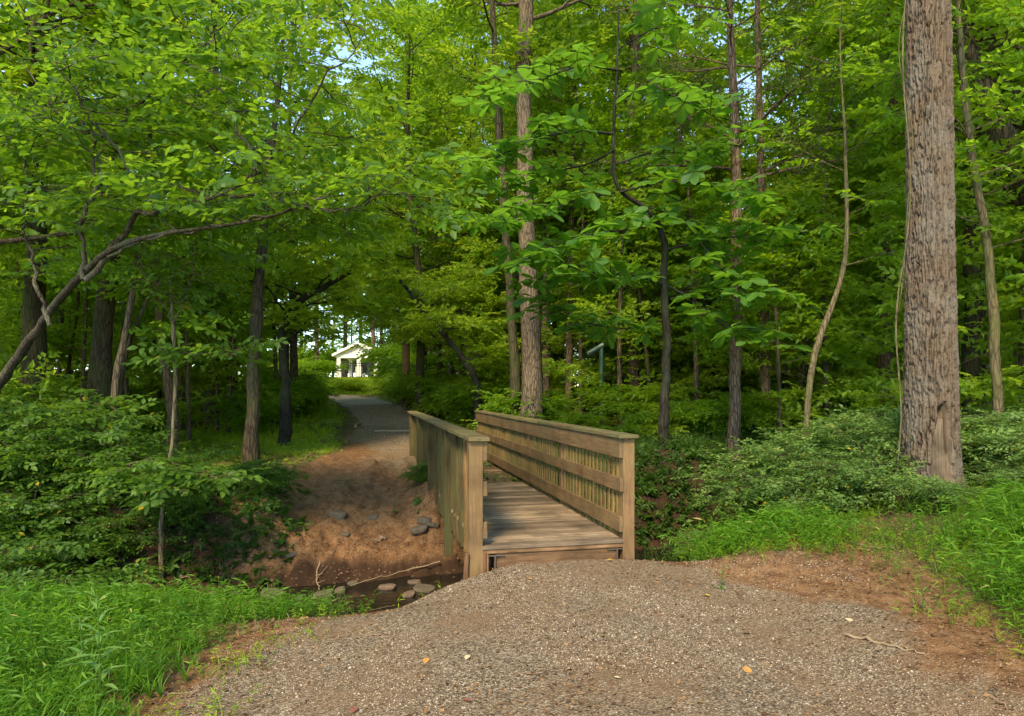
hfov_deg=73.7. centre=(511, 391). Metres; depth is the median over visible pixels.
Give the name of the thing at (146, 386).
understory tree
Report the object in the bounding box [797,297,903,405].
understory tree
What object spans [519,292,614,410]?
understory tree
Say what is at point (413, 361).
thicket shrub
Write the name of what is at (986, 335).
slender tree
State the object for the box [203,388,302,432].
thicket shrub
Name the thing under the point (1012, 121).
woodland tree
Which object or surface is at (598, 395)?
understory tree
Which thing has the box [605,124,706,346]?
slender tree
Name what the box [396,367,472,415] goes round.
thicket shrub
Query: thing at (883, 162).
woodland tree
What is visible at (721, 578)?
leafy weed
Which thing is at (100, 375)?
dark leaning tree
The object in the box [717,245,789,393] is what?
slender tree
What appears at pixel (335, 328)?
woodland tree
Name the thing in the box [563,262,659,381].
understory tree
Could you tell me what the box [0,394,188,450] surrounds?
leafy shrub
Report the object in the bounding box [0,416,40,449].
leafy shrub
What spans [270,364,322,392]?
thicket shrub
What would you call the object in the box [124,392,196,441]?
thicket shrub
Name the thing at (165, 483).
young sapling
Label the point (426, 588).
stone
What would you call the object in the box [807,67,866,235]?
slender tree
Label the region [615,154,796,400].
understory tree
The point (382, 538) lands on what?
fallen stick
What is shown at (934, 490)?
rambling shrub
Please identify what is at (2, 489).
leafy shrub
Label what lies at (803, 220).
slender tree
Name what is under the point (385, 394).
thicket shrub
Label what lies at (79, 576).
leafy shrub
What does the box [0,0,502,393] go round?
leaning spreading tree
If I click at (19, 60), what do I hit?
woodland tree
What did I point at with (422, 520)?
stone
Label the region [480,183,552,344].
slender tree
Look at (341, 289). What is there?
woodland tree
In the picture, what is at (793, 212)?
thin dark sapling
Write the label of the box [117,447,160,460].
leafy shrub
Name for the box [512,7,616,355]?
woodland tree
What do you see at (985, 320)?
understory tree
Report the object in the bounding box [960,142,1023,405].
understory tree
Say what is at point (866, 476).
rambling shrub
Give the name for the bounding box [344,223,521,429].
slanting thin tree
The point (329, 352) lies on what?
thicket shrub
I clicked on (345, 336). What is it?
woodland tree
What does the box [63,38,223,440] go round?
slender tree
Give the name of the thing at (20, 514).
leafy shrub
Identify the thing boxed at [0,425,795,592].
bank plants
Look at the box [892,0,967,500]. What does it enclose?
furrowed tree
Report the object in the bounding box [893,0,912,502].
climbing vine
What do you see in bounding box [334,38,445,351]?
woodland tree
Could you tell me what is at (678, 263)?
slender tree
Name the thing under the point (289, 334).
understory tree
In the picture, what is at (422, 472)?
leafy shrub
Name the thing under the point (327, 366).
thicket shrub
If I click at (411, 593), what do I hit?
stone
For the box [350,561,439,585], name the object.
fallen stick
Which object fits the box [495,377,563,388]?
thicket shrub
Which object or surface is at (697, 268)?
slender tree
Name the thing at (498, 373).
understory tree
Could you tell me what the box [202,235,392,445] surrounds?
arching dark tree
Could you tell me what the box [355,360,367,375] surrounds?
thicket shrub
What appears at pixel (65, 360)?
understory tree
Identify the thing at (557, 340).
understory tree
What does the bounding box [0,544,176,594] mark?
leafy shrub
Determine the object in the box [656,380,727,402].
thicket shrub
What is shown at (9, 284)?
understory tree
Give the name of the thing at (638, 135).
slender tree
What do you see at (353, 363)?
metal fence
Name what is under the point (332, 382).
round bush
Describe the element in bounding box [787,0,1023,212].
leaning heavy tree
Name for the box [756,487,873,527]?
rambling shrub
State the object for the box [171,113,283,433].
slender tree
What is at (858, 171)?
slender tree
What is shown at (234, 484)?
leafy shrub
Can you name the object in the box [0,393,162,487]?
leafy shrub
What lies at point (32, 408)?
leafy shrub
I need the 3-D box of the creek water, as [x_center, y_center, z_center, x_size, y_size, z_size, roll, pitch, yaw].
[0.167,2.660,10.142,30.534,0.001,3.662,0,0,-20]
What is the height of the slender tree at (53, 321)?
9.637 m
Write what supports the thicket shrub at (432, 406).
on the ground at (440, 627)
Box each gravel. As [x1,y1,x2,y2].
[57,527,1023,715]
[343,403,412,472]
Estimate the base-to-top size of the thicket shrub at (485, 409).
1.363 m
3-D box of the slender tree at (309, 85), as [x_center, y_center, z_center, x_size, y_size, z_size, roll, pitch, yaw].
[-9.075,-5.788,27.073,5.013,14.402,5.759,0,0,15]
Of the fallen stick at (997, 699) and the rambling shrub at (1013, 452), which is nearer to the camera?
the fallen stick at (997, 699)
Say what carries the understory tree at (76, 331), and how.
on the ground at (440, 627)
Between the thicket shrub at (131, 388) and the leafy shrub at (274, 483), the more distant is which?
the thicket shrub at (131, 388)
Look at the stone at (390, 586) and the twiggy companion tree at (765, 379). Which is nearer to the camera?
the stone at (390, 586)
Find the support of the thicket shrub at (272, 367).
on the ground at (440, 627)
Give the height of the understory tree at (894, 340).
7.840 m
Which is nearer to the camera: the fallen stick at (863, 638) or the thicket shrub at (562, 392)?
the fallen stick at (863, 638)
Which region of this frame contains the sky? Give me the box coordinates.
[0,0,851,386]
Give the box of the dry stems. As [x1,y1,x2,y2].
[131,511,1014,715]
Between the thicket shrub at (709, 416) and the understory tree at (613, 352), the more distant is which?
the understory tree at (613, 352)
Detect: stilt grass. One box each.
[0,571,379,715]
[636,475,1023,643]
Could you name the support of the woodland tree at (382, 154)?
on the ground at (440, 627)
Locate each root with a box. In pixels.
[286,451,315,460]
[316,561,323,589]
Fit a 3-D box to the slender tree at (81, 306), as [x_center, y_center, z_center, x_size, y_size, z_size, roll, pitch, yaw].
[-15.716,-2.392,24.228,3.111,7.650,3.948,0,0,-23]
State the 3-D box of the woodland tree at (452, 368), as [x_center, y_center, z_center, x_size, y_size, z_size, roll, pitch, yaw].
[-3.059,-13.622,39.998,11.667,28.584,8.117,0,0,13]
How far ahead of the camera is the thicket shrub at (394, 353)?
44.84 m
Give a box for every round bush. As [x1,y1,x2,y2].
[314,377,344,389]
[325,377,369,393]
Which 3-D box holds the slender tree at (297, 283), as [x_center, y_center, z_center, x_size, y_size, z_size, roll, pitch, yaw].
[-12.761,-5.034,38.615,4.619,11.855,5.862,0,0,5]
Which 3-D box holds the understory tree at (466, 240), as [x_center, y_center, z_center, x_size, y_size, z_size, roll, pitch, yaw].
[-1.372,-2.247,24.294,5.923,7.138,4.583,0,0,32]
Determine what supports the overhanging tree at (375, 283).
on the ground at (440, 627)
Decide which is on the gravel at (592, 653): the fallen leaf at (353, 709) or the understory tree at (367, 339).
the fallen leaf at (353, 709)
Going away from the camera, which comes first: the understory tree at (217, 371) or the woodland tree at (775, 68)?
the understory tree at (217, 371)
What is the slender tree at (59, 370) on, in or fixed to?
on the ground at (440, 627)
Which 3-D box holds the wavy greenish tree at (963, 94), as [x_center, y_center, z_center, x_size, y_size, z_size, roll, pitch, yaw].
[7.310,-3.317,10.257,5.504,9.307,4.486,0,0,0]
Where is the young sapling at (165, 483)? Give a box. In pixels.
[58,218,289,585]
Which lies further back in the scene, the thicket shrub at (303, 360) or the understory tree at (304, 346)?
the understory tree at (304, 346)
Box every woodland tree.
[0,0,245,268]
[0,2,103,237]
[0,2,120,369]
[0,3,64,187]
[219,0,373,415]
[248,128,334,309]
[280,69,356,360]
[301,0,479,407]
[306,0,518,413]
[308,256,363,374]
[318,118,375,376]
[325,119,368,336]
[330,305,370,349]
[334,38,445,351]
[337,76,392,375]
[341,0,577,375]
[355,98,402,345]
[373,0,476,366]
[378,0,542,373]
[383,0,494,274]
[411,0,614,383]
[451,0,665,384]
[507,0,777,396]
[508,0,743,389]
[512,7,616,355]
[514,26,605,364]
[597,0,753,368]
[686,0,778,303]
[692,0,1014,362]
[742,7,987,237]
[755,4,866,373]
[796,0,1023,429]
[796,15,1023,409]
[852,19,1023,299]
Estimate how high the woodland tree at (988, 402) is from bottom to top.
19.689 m
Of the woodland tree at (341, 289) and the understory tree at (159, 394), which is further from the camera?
the woodland tree at (341, 289)
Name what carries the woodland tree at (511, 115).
on the ground at (440, 627)
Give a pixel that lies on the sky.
(344, 52)
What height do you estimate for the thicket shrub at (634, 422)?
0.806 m
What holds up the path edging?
on the ground at (440, 627)
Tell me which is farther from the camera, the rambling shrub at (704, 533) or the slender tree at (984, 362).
the slender tree at (984, 362)
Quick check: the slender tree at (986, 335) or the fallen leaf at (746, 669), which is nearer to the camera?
the fallen leaf at (746, 669)
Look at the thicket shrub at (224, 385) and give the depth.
28.14 m
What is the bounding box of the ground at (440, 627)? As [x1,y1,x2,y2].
[0,377,1023,715]
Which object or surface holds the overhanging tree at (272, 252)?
on the ground at (440, 627)
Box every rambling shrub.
[646,524,771,557]
[667,522,759,560]
[671,464,890,527]
[685,431,911,492]
[704,478,768,525]
[753,409,992,471]
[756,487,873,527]
[757,454,940,512]
[812,402,1023,472]
[861,402,1023,463]
[870,472,1001,512]
[889,423,1023,487]
[962,459,1023,495]
[983,459,1023,479]
[988,422,1022,456]
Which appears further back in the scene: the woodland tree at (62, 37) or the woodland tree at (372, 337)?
the woodland tree at (372, 337)
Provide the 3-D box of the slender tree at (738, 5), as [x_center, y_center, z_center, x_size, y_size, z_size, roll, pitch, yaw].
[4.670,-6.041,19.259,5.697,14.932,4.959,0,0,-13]
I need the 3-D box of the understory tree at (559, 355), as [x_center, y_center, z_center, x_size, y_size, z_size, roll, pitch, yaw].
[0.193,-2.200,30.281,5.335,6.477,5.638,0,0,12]
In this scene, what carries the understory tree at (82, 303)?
on the ground at (440, 627)
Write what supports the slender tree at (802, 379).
on the ground at (440, 627)
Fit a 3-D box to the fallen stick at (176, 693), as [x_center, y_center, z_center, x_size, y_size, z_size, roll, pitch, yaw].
[-2.059,1.849,4.184,0.279,0.027,0.043,0,0,0]
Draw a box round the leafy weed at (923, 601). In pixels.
[911,587,934,611]
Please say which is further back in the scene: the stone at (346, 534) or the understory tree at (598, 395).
the understory tree at (598, 395)
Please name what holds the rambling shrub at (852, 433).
on the ground at (440, 627)
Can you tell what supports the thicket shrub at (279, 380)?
on the ground at (440, 627)
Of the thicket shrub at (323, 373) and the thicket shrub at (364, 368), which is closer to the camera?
the thicket shrub at (323, 373)
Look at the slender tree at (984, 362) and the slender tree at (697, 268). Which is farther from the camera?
the slender tree at (697, 268)
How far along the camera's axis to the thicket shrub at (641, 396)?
17.07 m
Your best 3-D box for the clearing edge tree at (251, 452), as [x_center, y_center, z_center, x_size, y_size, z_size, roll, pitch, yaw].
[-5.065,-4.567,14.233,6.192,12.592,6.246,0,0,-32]
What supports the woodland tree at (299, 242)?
on the ground at (440, 627)
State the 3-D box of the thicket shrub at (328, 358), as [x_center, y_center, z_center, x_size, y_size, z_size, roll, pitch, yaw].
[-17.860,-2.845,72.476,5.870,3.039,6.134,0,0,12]
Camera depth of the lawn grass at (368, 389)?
47.33 m
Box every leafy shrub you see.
[0,374,156,446]
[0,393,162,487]
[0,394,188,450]
[0,410,180,498]
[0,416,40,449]
[0,432,167,503]
[0,441,45,493]
[0,470,122,547]
[0,485,63,507]
[0,518,115,581]
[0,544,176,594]
[0,566,59,598]
[33,564,123,593]
[38,505,187,570]
[100,579,149,596]
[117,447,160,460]
[121,443,246,486]
[123,488,223,533]
[183,462,271,496]
[214,458,295,486]
[235,459,315,495]
[395,462,427,484]
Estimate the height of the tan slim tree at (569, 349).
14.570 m
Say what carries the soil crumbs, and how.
on the ground at (440, 627)
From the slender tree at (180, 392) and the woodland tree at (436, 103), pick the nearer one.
the slender tree at (180, 392)
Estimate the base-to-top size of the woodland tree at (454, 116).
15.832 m
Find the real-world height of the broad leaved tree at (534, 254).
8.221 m
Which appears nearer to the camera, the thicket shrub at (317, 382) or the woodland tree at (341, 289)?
the thicket shrub at (317, 382)
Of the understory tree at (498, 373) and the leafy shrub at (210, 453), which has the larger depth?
the understory tree at (498, 373)
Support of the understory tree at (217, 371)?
on the ground at (440, 627)
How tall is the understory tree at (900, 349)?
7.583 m
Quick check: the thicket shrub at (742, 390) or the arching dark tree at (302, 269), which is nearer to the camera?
the arching dark tree at (302, 269)
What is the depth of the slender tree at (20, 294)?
16.65 m
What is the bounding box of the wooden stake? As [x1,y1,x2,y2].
[463,552,468,579]
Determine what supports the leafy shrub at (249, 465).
on the ground at (440, 627)
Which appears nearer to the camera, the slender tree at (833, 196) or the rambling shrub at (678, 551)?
the rambling shrub at (678, 551)
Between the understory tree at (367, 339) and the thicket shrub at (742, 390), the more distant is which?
the understory tree at (367, 339)
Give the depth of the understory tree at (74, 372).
25.44 m
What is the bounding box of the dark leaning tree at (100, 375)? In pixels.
[4,0,212,425]
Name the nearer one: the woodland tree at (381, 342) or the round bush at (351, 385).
the round bush at (351, 385)
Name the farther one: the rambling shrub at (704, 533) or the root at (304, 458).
the root at (304, 458)
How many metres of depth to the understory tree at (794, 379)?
22.51 m
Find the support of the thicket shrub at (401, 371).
on the ground at (440, 627)
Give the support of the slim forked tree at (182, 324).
on the ground at (440, 627)
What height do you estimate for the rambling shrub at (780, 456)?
1.191 m
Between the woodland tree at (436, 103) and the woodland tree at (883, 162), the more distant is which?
the woodland tree at (436, 103)
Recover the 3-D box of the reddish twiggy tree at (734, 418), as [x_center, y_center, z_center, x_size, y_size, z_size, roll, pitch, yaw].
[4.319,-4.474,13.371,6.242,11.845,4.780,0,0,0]
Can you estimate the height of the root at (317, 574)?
0.290 m
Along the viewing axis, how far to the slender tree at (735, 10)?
21.73 m
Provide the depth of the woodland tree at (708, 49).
20.55 m
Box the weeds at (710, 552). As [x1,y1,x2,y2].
[1,483,1023,715]
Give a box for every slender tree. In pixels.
[0,38,98,395]
[0,122,177,407]
[0,155,89,414]
[0,237,69,413]
[10,239,93,381]
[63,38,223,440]
[119,163,270,443]
[122,138,251,429]
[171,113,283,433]
[246,241,319,341]
[247,71,353,410]
[255,200,329,329]
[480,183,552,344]
[506,62,593,383]
[516,0,637,413]
[554,60,718,427]
[584,0,771,423]
[598,89,804,400]
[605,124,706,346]
[627,56,748,397]
[641,193,730,373]
[666,113,748,349]
[708,0,869,387]
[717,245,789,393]
[740,1,903,423]
[744,106,875,421]
[768,60,881,373]
[770,128,848,389]
[804,137,903,364]
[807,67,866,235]
[905,113,1019,408]
[956,204,1020,416]
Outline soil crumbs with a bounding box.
[205,454,640,586]
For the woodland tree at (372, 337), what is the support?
on the ground at (440, 627)
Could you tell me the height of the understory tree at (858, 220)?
8.014 m
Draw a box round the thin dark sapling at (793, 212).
[672,188,887,445]
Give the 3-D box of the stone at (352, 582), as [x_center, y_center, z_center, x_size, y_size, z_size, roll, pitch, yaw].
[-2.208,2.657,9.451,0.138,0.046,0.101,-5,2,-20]
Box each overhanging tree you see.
[142,115,321,417]
[226,169,371,371]
[319,168,479,351]
[353,164,468,372]
[356,147,518,415]
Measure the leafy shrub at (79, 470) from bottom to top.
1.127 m
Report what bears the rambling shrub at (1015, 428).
on the ground at (440, 627)
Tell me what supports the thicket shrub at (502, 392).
on the ground at (440, 627)
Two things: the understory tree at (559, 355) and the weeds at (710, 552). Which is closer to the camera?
the weeds at (710, 552)
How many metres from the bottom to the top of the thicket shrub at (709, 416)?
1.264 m
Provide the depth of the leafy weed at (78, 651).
4.18 m
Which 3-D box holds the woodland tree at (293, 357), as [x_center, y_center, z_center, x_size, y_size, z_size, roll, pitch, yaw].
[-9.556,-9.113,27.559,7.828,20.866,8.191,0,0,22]
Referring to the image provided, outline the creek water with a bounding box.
[145,543,707,618]
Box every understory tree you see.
[0,162,100,407]
[0,178,116,398]
[0,212,186,419]
[0,232,89,413]
[0,270,62,412]
[1,238,147,408]
[4,244,86,384]
[7,205,184,384]
[18,306,141,386]
[57,194,267,404]
[112,295,244,418]
[133,208,309,418]
[141,273,307,430]
[153,305,272,406]
[270,317,313,351]
[297,308,342,352]
[320,282,378,350]
[350,308,393,375]
[375,239,494,380]
[390,234,547,393]
[447,258,577,385]
[461,290,577,384]
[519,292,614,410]
[537,196,650,414]
[542,161,752,420]
[550,144,728,386]
[551,263,608,366]
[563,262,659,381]
[583,246,726,402]
[587,294,703,386]
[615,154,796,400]
[645,268,788,395]
[688,172,903,423]
[700,141,903,412]
[722,244,903,406]
[749,266,867,386]
[769,118,1023,433]
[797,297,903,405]
[828,137,1013,394]
[829,227,1007,401]
[833,217,1005,392]
[956,115,1021,395]
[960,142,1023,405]
[965,220,1023,427]
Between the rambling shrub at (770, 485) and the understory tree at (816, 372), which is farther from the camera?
the understory tree at (816, 372)
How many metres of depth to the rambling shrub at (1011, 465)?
8.46 m
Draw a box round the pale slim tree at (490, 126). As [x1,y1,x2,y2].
[464,0,653,396]
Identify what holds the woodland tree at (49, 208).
on the ground at (440, 627)
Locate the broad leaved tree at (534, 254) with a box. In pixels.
[423,0,842,445]
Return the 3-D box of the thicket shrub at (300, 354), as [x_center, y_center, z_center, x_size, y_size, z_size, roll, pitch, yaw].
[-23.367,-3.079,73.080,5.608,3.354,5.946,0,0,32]
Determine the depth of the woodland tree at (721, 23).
29.82 m
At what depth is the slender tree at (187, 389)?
18.50 m
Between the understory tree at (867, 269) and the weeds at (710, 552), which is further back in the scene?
the understory tree at (867, 269)
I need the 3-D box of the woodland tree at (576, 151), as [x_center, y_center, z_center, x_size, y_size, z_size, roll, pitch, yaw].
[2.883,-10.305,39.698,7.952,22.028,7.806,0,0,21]
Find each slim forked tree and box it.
[0,0,292,446]
[27,170,279,416]
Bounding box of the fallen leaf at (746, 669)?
[743,666,750,672]
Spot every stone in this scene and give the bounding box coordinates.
[260,588,284,596]
[283,551,297,557]
[313,589,332,598]
[327,510,347,519]
[334,586,345,592]
[341,532,350,536]
[347,580,357,584]
[366,514,378,519]
[378,583,396,589]
[403,590,415,596]
[407,579,421,584]
[411,524,427,535]
[413,584,434,592]
[417,516,431,524]
[426,522,439,527]
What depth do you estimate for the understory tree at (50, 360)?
21.44 m
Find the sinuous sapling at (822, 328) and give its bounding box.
[711,0,1023,435]
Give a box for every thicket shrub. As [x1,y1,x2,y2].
[123,382,153,403]
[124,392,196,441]
[191,378,244,412]
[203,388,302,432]
[226,371,314,423]
[238,370,311,393]
[243,377,331,392]
[245,348,278,370]
[260,352,289,369]
[261,351,327,362]
[261,378,334,416]
[269,357,312,370]
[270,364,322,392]
[278,350,320,366]
[289,345,342,375]
[289,356,350,377]
[298,368,336,385]
[309,376,344,402]
[321,352,364,375]
[333,350,367,374]
[348,338,435,382]
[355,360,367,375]
[368,375,401,404]
[369,371,392,390]
[370,351,458,385]
[373,369,458,405]
[386,367,435,387]
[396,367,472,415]
[407,367,465,382]
[409,385,466,422]
[418,376,509,424]
[458,382,521,413]
[459,400,562,431]
[471,380,592,420]
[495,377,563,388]
[544,384,577,403]
[548,397,581,421]
[551,411,611,429]
[581,380,711,432]
[583,386,628,416]
[606,409,690,440]
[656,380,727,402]
[669,390,761,438]
[670,400,696,430]
[697,390,804,436]
[704,383,728,395]
[720,386,758,396]
[742,378,819,425]
[768,415,836,445]
[815,394,872,419]
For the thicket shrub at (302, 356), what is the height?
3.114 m
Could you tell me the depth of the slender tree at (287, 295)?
43.53 m
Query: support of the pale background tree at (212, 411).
on the ground at (440, 627)
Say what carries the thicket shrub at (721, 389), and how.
on the ground at (440, 627)
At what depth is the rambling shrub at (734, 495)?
10.94 m
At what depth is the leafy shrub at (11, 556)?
7.77 m
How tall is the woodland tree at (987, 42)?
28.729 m
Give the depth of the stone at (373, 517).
10.86 m
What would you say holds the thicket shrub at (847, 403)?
on the ground at (440, 627)
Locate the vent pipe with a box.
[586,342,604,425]
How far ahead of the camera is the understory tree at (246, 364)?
30.16 m
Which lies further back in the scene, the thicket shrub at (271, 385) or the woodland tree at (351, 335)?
the woodland tree at (351, 335)
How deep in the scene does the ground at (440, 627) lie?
5.04 m
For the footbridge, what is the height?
1.697 m
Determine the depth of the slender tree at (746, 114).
29.04 m
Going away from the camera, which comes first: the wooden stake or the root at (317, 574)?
the wooden stake
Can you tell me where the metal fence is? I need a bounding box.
[341,361,381,377]
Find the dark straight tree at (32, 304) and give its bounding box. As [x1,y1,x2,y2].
[0,0,209,402]
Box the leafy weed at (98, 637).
[59,591,129,715]
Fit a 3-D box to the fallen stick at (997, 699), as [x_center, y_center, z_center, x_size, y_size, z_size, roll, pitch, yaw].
[2.582,1.652,3.607,0.088,0.051,0.165,0,0,36]
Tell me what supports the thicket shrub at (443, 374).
on the ground at (440, 627)
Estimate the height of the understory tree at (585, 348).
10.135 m
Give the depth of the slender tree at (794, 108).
23.34 m
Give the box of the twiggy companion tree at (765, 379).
[634,0,867,429]
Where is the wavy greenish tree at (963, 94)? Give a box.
[791,0,1023,426]
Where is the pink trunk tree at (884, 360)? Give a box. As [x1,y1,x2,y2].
[739,0,999,414]
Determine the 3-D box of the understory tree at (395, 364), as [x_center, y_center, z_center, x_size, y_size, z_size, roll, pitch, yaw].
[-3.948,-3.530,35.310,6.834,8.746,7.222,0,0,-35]
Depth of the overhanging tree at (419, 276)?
25.09 m
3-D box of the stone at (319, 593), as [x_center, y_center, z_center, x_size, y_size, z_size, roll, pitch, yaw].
[-2.442,2.651,8.826,0.244,0.125,0.150,-10,2,-14]
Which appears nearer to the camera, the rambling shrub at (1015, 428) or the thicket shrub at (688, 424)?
the rambling shrub at (1015, 428)
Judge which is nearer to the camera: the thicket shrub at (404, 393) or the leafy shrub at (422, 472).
the leafy shrub at (422, 472)
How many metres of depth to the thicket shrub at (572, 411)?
21.05 m
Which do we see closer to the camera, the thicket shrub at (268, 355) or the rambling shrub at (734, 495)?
the rambling shrub at (734, 495)
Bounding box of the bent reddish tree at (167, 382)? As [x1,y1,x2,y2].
[0,3,284,456]
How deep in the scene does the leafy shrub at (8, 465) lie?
9.75 m
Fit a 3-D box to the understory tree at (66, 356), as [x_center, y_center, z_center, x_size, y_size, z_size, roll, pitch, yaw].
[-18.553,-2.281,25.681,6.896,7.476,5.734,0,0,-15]
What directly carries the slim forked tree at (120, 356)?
on the ground at (440, 627)
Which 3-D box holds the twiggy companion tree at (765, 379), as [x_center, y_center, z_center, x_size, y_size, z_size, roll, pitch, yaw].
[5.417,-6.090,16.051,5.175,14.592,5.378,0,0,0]
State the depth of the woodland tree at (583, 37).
22.93 m
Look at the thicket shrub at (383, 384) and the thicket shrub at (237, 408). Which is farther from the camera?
the thicket shrub at (383, 384)
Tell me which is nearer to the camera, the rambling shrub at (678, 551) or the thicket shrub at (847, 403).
the rambling shrub at (678, 551)
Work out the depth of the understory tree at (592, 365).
21.54 m
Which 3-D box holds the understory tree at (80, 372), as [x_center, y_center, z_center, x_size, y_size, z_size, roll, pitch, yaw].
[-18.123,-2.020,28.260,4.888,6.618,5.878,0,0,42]
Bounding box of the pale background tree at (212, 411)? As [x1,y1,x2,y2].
[139,0,309,424]
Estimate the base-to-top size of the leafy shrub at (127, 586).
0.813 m
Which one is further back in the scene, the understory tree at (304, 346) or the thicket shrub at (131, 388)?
the understory tree at (304, 346)
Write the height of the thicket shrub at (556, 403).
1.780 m
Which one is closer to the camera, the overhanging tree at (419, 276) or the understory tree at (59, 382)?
the understory tree at (59, 382)
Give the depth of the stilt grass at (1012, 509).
6.66 m
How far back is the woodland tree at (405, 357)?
30.02 m
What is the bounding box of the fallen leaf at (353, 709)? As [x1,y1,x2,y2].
[350,707,357,713]
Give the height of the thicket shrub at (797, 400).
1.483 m
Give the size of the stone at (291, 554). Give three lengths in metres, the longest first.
0.224 x 0.170 x 0.069 m
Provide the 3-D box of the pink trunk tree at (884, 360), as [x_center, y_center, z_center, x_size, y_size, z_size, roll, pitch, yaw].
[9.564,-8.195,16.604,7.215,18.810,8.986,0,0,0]
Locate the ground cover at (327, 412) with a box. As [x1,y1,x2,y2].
[139,394,898,466]
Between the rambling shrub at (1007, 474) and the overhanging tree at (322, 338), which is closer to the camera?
the rambling shrub at (1007, 474)
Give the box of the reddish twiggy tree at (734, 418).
[573,0,891,463]
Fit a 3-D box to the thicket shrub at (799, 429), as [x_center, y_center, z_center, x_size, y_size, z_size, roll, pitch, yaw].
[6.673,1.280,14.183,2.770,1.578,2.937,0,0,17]
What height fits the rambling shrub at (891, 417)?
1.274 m
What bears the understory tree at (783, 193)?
on the ground at (440, 627)
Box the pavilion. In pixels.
[332,342,377,376]
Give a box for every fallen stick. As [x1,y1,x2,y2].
[154,690,199,694]
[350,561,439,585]
[373,534,387,541]
[843,633,924,653]
[846,540,892,547]
[990,696,1010,711]
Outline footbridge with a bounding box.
[407,410,638,577]
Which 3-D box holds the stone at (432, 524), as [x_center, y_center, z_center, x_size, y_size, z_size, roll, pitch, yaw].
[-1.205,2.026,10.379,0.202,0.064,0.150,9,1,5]
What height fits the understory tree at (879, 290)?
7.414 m
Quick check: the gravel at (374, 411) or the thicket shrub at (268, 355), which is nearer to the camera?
the gravel at (374, 411)
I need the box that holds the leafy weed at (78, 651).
[59,614,110,694]
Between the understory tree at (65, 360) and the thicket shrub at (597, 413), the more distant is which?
the thicket shrub at (597, 413)
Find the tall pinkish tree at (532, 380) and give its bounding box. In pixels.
[422,0,631,446]
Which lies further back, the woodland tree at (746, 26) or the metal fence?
the metal fence
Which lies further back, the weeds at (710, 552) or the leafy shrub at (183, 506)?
the leafy shrub at (183, 506)
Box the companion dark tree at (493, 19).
[418,0,578,442]
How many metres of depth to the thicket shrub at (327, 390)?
33.95 m
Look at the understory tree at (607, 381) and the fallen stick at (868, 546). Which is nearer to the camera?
the fallen stick at (868, 546)
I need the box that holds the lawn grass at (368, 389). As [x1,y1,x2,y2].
[238,376,385,394]
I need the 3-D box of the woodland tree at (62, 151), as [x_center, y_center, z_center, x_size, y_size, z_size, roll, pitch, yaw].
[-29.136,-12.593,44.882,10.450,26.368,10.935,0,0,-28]
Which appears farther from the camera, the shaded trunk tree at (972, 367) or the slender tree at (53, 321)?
the slender tree at (53, 321)
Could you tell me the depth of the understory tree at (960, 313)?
18.14 m
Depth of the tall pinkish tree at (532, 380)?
16.65 m
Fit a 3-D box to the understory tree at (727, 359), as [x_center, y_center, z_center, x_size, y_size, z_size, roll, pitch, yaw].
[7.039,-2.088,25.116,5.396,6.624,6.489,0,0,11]
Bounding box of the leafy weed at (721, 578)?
[711,564,728,589]
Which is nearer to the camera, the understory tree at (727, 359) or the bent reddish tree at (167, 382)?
the bent reddish tree at (167, 382)
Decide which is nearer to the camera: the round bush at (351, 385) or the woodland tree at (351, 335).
the round bush at (351, 385)
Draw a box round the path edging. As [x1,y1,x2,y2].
[374,430,408,431]
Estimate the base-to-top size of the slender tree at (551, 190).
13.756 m
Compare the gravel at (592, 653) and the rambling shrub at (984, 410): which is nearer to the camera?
the gravel at (592, 653)
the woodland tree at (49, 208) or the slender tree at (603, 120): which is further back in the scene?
the slender tree at (603, 120)
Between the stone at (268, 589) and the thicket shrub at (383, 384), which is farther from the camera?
the thicket shrub at (383, 384)
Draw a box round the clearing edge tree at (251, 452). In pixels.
[103,0,414,462]
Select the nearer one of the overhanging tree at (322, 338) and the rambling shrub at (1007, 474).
the rambling shrub at (1007, 474)
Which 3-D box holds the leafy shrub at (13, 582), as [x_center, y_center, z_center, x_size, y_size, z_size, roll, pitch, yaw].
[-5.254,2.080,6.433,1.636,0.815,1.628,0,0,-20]
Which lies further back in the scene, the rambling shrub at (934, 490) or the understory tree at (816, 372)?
the understory tree at (816, 372)
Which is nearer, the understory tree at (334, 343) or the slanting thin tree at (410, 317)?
the slanting thin tree at (410, 317)
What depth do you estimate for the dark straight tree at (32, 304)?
13.85 m
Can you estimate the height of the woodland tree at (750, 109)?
28.242 m
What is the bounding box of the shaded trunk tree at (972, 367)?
[809,0,1023,415]
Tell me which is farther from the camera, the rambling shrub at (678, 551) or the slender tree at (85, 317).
the slender tree at (85, 317)
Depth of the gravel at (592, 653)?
4.59 m
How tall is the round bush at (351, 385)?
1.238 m
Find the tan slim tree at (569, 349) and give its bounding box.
[487,0,672,414]
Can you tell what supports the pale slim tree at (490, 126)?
on the ground at (440, 627)
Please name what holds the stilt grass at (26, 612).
on the ground at (440, 627)
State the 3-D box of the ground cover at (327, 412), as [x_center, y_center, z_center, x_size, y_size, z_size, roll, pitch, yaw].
[-1.976,1.397,27.759,36.298,3.027,29.002,0,0,0]
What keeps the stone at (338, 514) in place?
on the ground at (440, 627)
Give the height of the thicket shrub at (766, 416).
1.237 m
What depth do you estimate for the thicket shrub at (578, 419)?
16.31 m
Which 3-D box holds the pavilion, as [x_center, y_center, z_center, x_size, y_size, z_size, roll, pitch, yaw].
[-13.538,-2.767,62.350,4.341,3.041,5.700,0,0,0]

